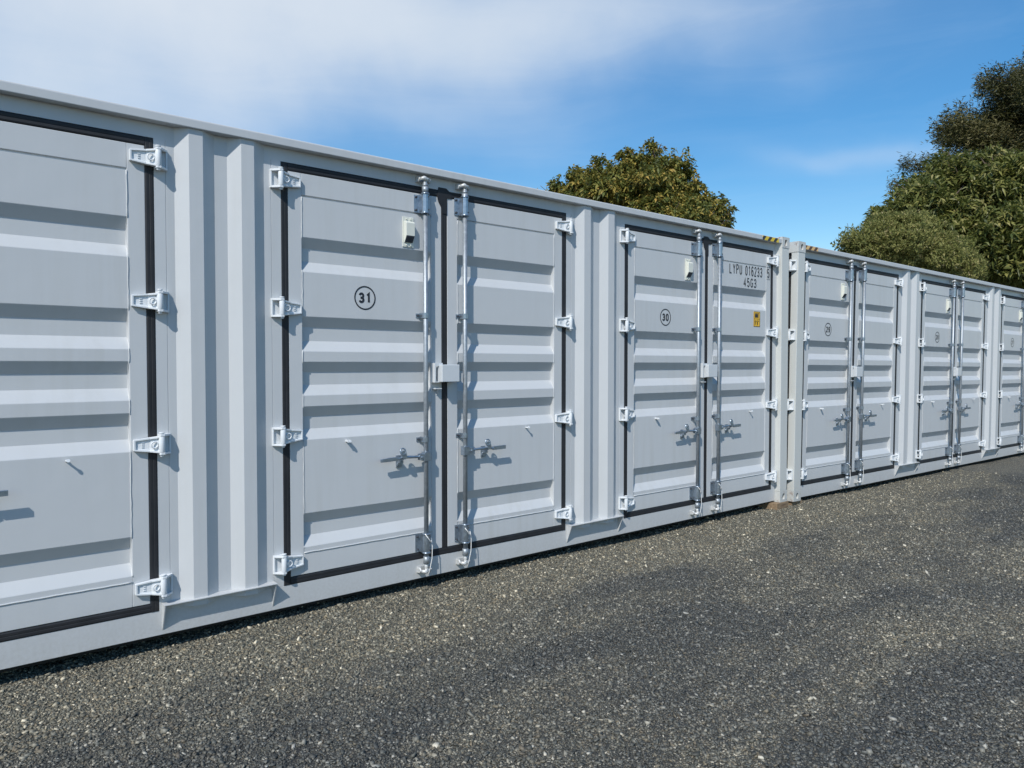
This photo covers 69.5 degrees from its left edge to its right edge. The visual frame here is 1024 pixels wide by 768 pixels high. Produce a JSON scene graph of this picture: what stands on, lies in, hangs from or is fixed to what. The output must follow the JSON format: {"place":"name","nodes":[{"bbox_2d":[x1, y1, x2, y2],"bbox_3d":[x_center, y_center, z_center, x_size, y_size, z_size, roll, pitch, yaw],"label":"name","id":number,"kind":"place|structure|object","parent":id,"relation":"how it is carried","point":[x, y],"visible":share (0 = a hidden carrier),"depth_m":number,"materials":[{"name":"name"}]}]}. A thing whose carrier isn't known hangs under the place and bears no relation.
{"place":"outdoors","nodes":[
{"label":"outdoors","id":0,"kind":"place"},
{"bbox_2d":[0,453,1023,767],"bbox_3d":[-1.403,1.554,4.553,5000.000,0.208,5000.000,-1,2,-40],"label":"ground","id":1,"kind":"structure","parent":0,"point":[1010,465],"depth_m":3.83,"materials":[{"name":"gravel"}]},
{"bbox_2d":[0,80,789,672],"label":"shipping container","id":2,"kind":"object","parent":1,"relation":"on","point":[244,374],"visible":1,"depth_m":4.68,"materials":[{"name":"grey metal"}]},
{"bbox_2d":[0,111,172,642],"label":"door","id":3,"kind":"structure","parent":2,"relation":"in","point":[80,443],"depth_m":3.82,"materials":[{"name":"grey paint"}]},
{"bbox_2d":[269,161,451,585],"bbox_3d":[-0.937,-0.043,4.884,1.330,2.764,0.145,-1,2,-40],"label":"door","id":4,"kind":"structure","parent":2,"relation":"in","point":[361,307],"depth_m":4.86,"materials":[{"name":"grey paint"}]},
{"bbox_2d":[436,183,572,566],"bbox_3d":[-0.017,-0.064,5.648,1.349,2.764,0.148,-1,2,-40],"label":"door","id":5,"kind":"structure","parent":2,"relation":"in","point":[504,373],"depth_m":5.65,"materials":[{"name":"grey paint"}]},
{"bbox_2d":[618,224,710,517],"bbox_3d":[1.454,-0.096,6.878,1.330,2.764,0.145,-1,2,-40],"label":"door","id":6,"kind":"structure","parent":2,"relation":"in","point":[664,325],"depth_m":6.88,"materials":[{"name":"grey paint"}]},
{"bbox_2d":[704,233,778,510],"bbox_3d":[2.373,-0.116,7.643,1.349,2.764,0.148,-1,2,-40],"label":"door","id":7,"kind":"structure","parent":2,"relation":"in","point":[738,369],"depth_m":7.66,"materials":[{"name":"grey paint"}]},
{"bbox_2d":[537,136,738,228],"bbox_3d":[4.361,-3.490,25.009,6.365,9.336,6.458,-1,2,-40],"label":"tree","id":8,"kind":"object","parent":1,"relation":"on","point":[653,180],"visible":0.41,"depth_m":23.55,"materials":[{"name":"green plant"}]},
{"bbox_2d":[757,501,787,509],"bbox_3d":[2.891,1.335,8.188,0.260,0.078,0.235,-1,2,-43],"label":"wood block","id":9,"kind":"object","parent":1,"relation":"on","point":[774,505],"depth_m":8.10,"materials":[{"name":"brown wood"}]},
{"bbox_2d":[788,500,801,504],"bbox_3d":[3.149,1.346,8.427,0.200,0.064,0.220,-1,2,-35],"label":"wood block","id":10,"kind":"object","parent":1,"relation":"on","point":[794,503],"depth_m":8.31,"materials":[{"name":"brown wood"}]},
{"bbox_2d":[830,223,854,250],"bbox_3d":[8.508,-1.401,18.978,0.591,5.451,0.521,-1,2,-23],"label":"shrub","id":11,"kind":"object","parent":1,"relation":"on","point":[838,244],"visible":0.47,"depth_m":18.92,"materials":[{"name":"green plant"}]},
{"bbox_2d":[787,241,1023,501],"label":"shipping container","id":12,"kind":"object","parent":1,"relation":"on","point":[896,371],"visible":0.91,"depth_m":9.83,"materials":[{"name":"grey metal"}]},
{"bbox_2d":[787,256,796,479],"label":"end door","id":13,"kind":"structure","parent":12,"relation":"in","point":[792,263],"depth_m":8.25,"materials":[{"name":"grey paint"}]},
{"bbox_2d":[800,258,857,485],"bbox_3d":[3.761,-0.121,8.757,1.330,2.764,0.145,-1,2,-39],"label":"door","id":14,"kind":"structure","parent":12,"relation":"in","point":[829,292],"depth_m":8.78,"materials":[{"name":"grey paint"}]},
{"bbox_2d":[852,262,903,482],"bbox_3d":[4.691,-0.137,9.508,1.349,2.764,0.148,-1,2,-39],"label":"door","id":15,"kind":"structure","parent":12,"relation":"in","point":[875,399],"depth_m":9.54,"materials":[{"name":"grey paint"}]},
{"bbox_2d":[915,279,957,465],"bbox_3d":[6.181,-0.154,10.718,1.330,2.764,0.145,-1,2,-39],"label":"door","id":16,"kind":"structure","parent":12,"relation":"in","point":[936,342],"depth_m":10.74,"materials":[{"name":"grey paint"}]},
{"bbox_2d":[952,281,989,463],"bbox_3d":[7.109,-0.168,11.472,1.349,2.764,0.148,-1,2,-39],"label":"door","id":17,"kind":"structure","parent":12,"relation":"in","point":[970,346],"depth_m":11.51,"materials":[{"name":"grey paint"}]},
{"bbox_2d":[997,294,1023,451],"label":"door","id":18,"kind":"structure","parent":12,"relation":"in","point":[1011,346],"depth_m":12.70,"materials":[{"name":"grey paint"}]},
{"bbox_2d":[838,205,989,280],"bbox_3d":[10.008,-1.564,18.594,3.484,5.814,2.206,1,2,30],"label":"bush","id":19,"kind":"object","parent":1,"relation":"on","point":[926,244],"visible":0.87,"depth_m":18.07,"materials":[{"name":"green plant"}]},
{"bbox_2d":[862,140,1023,288],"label":"tree","id":20,"kind":"object","parent":1,"relation":"on","point":[973,199],"visible":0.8,"depth_m":23.90,"materials":[{"name":"green plant"}]},
{"bbox_2d":[0,0,1023,250],"label":"sky","id":21,"kind":"structure","parent":0,"point":[799,113],"materials":[{"name":"blue"}]},
{"bbox_2d":[884,51,1023,198],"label":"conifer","id":22,"kind":"object","parent":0,"point":[1003,119],"visible":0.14,"depth_m":31.84,"materials":[{"name":"green plant"}]}
]}

